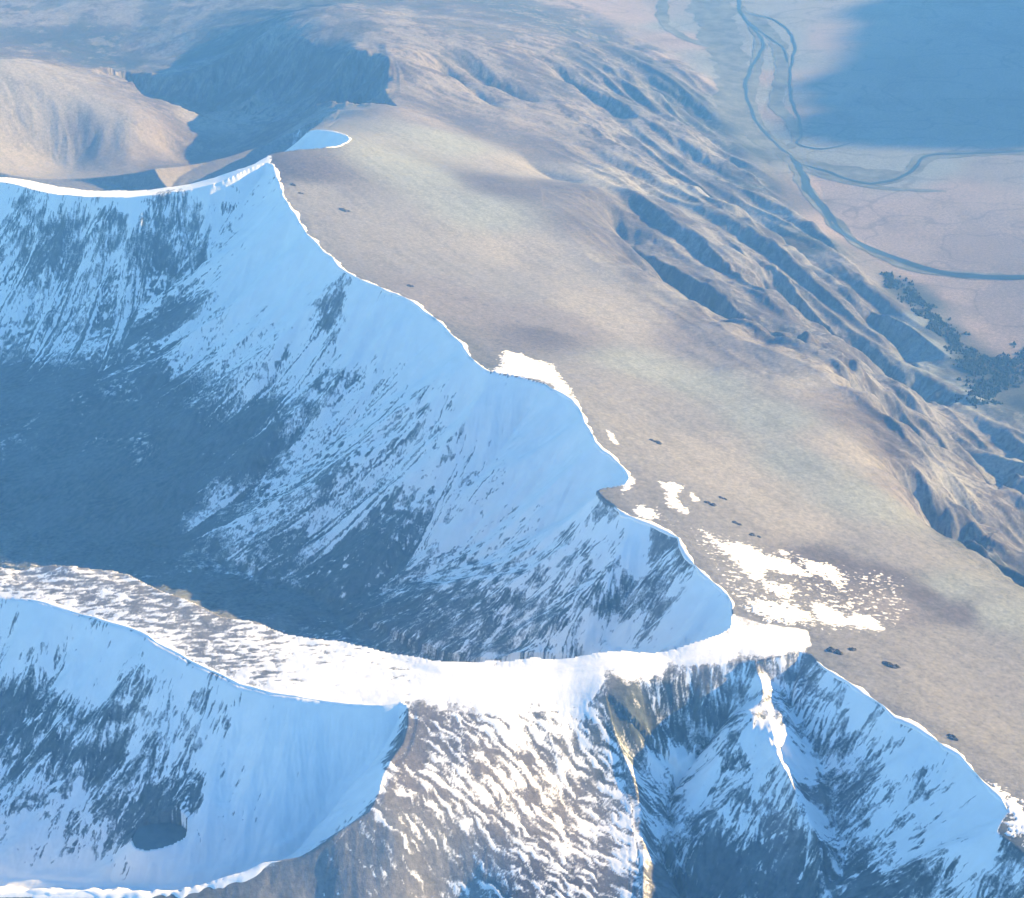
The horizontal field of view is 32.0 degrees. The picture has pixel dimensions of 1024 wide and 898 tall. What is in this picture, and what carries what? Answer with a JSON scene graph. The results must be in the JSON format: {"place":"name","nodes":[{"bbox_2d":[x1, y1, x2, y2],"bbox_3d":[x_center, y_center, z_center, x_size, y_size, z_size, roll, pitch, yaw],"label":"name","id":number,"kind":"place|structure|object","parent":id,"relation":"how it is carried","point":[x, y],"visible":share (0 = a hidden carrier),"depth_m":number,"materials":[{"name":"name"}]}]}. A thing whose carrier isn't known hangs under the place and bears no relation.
{"place":"outdoors","nodes":[
{"label":"outdoors","id":0,"kind":"place"},
{"bbox_2d":[0,0,459,190],"bbox_3d":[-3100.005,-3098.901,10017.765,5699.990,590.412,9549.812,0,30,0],"label":"hills","id":1,"kind":"structure","parent":0,"point":[109,95],"depth_m":7207.09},
{"bbox_2d":[0,0,1023,897],"bbox_3d":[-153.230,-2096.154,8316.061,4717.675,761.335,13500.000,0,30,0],"label":"mountain","id":2,"kind":"structure","parent":0,"point":[616,234],"depth_m":4351.77,"materials":[{"name":"brown stone"}]},
{"bbox_2d":[22,861,278,897],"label":"snow cornice","id":3,"kind":"structure","parent":2,"relation":"on","point":[244,876],"depth_m":3007.26,"materials":[{"name":"white snow"}]},
{"bbox_2d":[133,823,186,850],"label":"tarn","id":4,"kind":"structure","parent":2,"relation":"in","point":[154,836],"depth_m":3206.72,"materials":[{"name":"liquid"}]},
{"bbox_2d":[5,130,347,190],"bbox_3d":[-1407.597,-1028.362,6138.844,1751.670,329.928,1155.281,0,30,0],"label":"snow","id":5,"kind":"structure","parent":2,"relation":"on","point":[315,139],"depth_m":6037.52,"materials":[{"name":"white snow"}]},
{"bbox_2d":[0,596,406,892],"bbox_3d":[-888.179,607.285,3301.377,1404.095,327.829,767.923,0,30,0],"label":"snow","id":6,"kind":"structure","parent":2,"relation":"on","point":[333,755],"depth_m":3234.84,"materials":[{"name":"white snow"}]},
{"bbox_2d":[28,599,393,705],"bbox_3d":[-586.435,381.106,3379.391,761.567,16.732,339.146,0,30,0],"label":"snow cornice","id":7,"kind":"structure","parent":2,"relation":"on","point":[65,608],"depth_m":3343.45,"materials":[{"name":"white snow"}]},
{"bbox_2d":[0,705,639,897],"bbox_3d":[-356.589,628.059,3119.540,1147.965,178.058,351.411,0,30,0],"label":"snow","id":8,"kind":"structure","parent":2,"relation":"on","point":[514,735],"depth_m":3129.09,"materials":[{"name":"white snow"}]},
{"bbox_2d":[308,129,350,148],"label":"snow cornice","id":9,"kind":"structure","parent":2,"relation":"on","point":[349,138],"depth_m":5854.77,"materials":[{"name":"white snow"}]},
{"bbox_2d":[0,163,732,661],"bbox_3d":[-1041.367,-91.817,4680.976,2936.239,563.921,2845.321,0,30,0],"label":"snow","id":10,"kind":"structure","parent":2,"relation":"on","point":[558,467],"depth_m":4432.63,"materials":[{"name":"white snow"}]},
{"bbox_2d":[267,163,488,371],"bbox_3d":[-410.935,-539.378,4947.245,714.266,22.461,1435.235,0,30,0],"label":"snow cornice","id":11,"kind":"structure","parent":2,"relation":"on","point":[420,307],"depth_m":4809.05,"materials":[{"name":"white snow"}]},
{"bbox_2d":[0,156,810,712],"bbox_3d":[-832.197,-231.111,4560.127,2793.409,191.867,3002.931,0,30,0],"label":"snow","id":12,"kind":"structure","parent":2,"relation":"on","point":[570,684],"depth_m":3312.23,"materials":[{"name":"white snow"}]},
{"bbox_2d":[489,350,574,396],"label":"snow patch","id":13,"kind":"object","parent":2,"relation":"on","point":[517,364],"visible":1,"depth_m":4348.26,"materials":[{"name":"white snow"}]},
{"bbox_2d":[546,384,629,484],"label":"snow cornice","id":14,"kind":"structure","parent":2,"relation":"on","point":[598,446],"depth_m":4029.01,"materials":[{"name":"white snow"}]},
{"bbox_2d":[607,431,616,443],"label":"snow patch","id":15,"kind":"object","parent":2,"relation":"on","point":[612,439],"visible":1,"depth_m":4039.61,"materials":[{"name":"white snow"}]},
{"bbox_2d":[606,471,634,490],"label":"snow patch","id":16,"kind":"object","parent":2,"relation":"on","point":[624,477],"visible":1,"depth_m":3872.97,"materials":[{"name":"white snow"}]},
{"bbox_2d":[633,505,657,518],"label":"snow patch","id":17,"kind":"object","parent":2,"relation":"on","point":[644,512],"visible":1,"depth_m":3736.47,"materials":[{"name":"white snow"}]},
{"bbox_2d":[658,481,688,513],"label":"snow patch","id":18,"kind":"object","parent":2,"relation":"on","point":[672,490],"visible":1,"depth_m":3824.27,"materials":[{"name":"white snow"}]},
{"bbox_2d":[614,507,734,608],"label":"snow cornice","id":19,"kind":"structure","parent":2,"relation":"on","point":[687,557],"depth_m":3621.06,"materials":[{"name":"white snow"}]},
{"bbox_2d":[691,494,698,500],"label":"snow patch","id":20,"kind":"object","parent":2,"relation":"on","point":[694,498],"visible":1,"depth_m":3829.02,"materials":[{"name":"white snow"}]},
{"bbox_2d":[704,501,716,506],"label":"rock outcrop","id":21,"kind":"object","parent":2,"relation":"on","point":[712,504],"visible":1,"depth_m":3815.36,"materials":[{"name":"grey stone"}]},
{"bbox_2d":[701,530,816,580],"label":"snow patch","id":22,"kind":"object","parent":2,"relation":"on","point":[749,558],"visible":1,"depth_m":3618.12,"materials":[{"name":"white snow"}]},
{"bbox_2d":[762,580,793,597],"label":"snow patch","id":23,"kind":"object","parent":2,"relation":"on","point":[780,590],"visible":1,"depth_m":3526.55,"materials":[{"name":"white snow"}]},
{"bbox_2d":[745,596,813,624],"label":"snow patch","id":24,"kind":"object","parent":2,"relation":"on","point":[793,613],"visible":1,"depth_m":3449.57,"materials":[{"name":"white snow"}]},
{"bbox_2d":[704,540,907,629],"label":"snow","id":25,"kind":"structure","parent":2,"relation":"on","point":[809,587],"depth_m":3534.38,"materials":[{"name":"white snow"}]},
{"bbox_2d":[624,652,1023,897],"bbox_3d":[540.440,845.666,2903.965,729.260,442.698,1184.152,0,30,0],"label":"snow","id":26,"kind":"structure","parent":2,"relation":"on","point":[768,736],"depth_m":3108.78,"materials":[{"name":"white snow"}]},
{"bbox_2d":[800,558,850,591],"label":"snow patch","id":27,"kind":"object","parent":2,"relation":"on","point":[824,568],"visible":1,"depth_m":3639.67,"materials":[{"name":"white snow"}]},
{"bbox_2d":[826,647,843,654],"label":"rock outcrop","id":28,"kind":"object","parent":2,"relation":"on","point":[832,650],"visible":1,"depth_m":3323.26,"materials":[{"name":"grey stone"}]},
{"bbox_2d":[812,602,882,629],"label":"snow patch","id":29,"kind":"object","parent":2,"relation":"on","point":[826,614],"visible":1,"depth_m":3469.67,"materials":[{"name":"white snow"}]},
{"bbox_2d":[882,661,900,668],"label":"rock outcrop","id":30,"kind":"object","parent":2,"relation":"on","point":[891,665],"visible":1,"depth_m":3299.76,"materials":[{"name":"grey stone"}]},
{"bbox_2d":[816,661,1007,810],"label":"snow cornice","id":31,"kind":"structure","parent":2,"relation":"on","point":[922,730],"depth_m":3107.17,"materials":[{"name":"white snow"}]},
{"bbox_2d":[947,734,958,740],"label":"rock outcrop","id":32,"kind":"object","parent":2,"relation":"on","point":[952,737],"visible":1,"depth_m":3083.05,"materials":[{"name":"grey stone"}]},
{"bbox_2d":[990,783,1023,846],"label":"snow patch","id":33,"kind":"object","parent":2,"relation":"on","point":[1015,808],"visible":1,"depth_m":2901.32,"materials":[{"name":"white snow"}]},
{"bbox_2d":[738,0,791,155],"bbox_3d":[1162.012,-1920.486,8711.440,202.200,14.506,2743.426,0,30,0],"label":"stream","id":34,"kind":"structure","parent":0,"point":[766,133],"depth_m":8400.08,"materials":[{"name":"liquid"}]},
{"bbox_2d":[744,18,787,61],"bbox_3d":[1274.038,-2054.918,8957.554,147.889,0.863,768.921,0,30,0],"label":"stream","id":35,"kind":"structure","parent":0,"point":[770,38],"depth_m":8955.72,"materials":[{"name":"liquid"}]},
{"bbox_2d":[744,12,855,148],"bbox_3d":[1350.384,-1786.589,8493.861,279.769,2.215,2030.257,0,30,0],"label":"stream","id":36,"kind":"structure","parent":0,"point":[791,89],"depth_m":8299.90,"materials":[{"name":"liquid"}]},
{"bbox_2d":[581,0,1023,412],"bbox_3d":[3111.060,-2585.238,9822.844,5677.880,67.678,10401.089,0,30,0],"label":"valley floor","id":37,"kind":"structure","parent":0,"point":[896,85],"depth_m":7839.92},
{"bbox_2d":[654,0,708,46],"bbox_3d":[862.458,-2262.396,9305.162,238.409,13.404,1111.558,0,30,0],"label":"riverbed","id":38,"kind":"structure","parent":37,"relation":"in","point":[661,14],"depth_m":9192.93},
{"bbox_2d":[741,6,793,157],"bbox_3d":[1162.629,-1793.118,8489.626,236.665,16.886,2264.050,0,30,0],"label":"riverbed","id":39,"kind":"structure","parent":37,"relation":"in","point":[753,81],"depth_m":8374.82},
{"bbox_2d":[751,12,804,149],"bbox_3d":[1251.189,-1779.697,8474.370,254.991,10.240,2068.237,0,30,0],"label":"riverbed","id":40,"kind":"structure","parent":37,"relation":"in","point":[780,84],"depth_m":8377.35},
{"bbox_2d":[685,0,900,177],"bbox_3d":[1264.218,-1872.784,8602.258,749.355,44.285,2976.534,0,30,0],"label":"riverbed","id":41,"kind":"structure","parent":37,"relation":"in","point":[720,36],"depth_m":8500.02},
{"bbox_2d":[769,148,943,191],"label":"riverbed","id":42,"kind":"structure","parent":37,"relation":"in","point":[784,158],"depth_m":7265.89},
{"bbox_2d":[789,161,1005,278],"bbox_3d":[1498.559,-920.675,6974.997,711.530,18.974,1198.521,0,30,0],"label":"riverbed","id":43,"kind":"structure","parent":37,"relation":"in","point":[840,222],"depth_m":6719.83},
{"bbox_2d":[803,148,1023,184],"bbox_3d":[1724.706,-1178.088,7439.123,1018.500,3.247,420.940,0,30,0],"label":"riverbed","id":44,"kind":"structure","parent":37,"relation":"in","point":[925,161],"depth_m":7449.99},
{"bbox_2d":[880,271,1023,408],"bbox_3d":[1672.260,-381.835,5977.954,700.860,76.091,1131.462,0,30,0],"label":"woodland","id":45,"kind":"object","parent":37,"relation":"on","point":[1000,378],"visible":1,"depth_m":5864.66,"materials":[{"name":"green plant"}]},
{"bbox_2d":[790,155,1023,279],"bbox_3d":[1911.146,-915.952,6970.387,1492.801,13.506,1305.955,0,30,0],"label":"river","id":46,"kind":"structure","parent":0,"point":[806,187],"depth_m":6687.60,"materials":[{"name":"liquid"}]},
{"bbox_2d":[799,150,1023,183],"bbox_3d":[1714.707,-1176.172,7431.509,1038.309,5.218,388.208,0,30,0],"label":"stream","id":47,"kind":"structure","parent":0,"point":[915,167],"depth_m":7417.34,"materials":[{"name":"liquid"}]}
]}

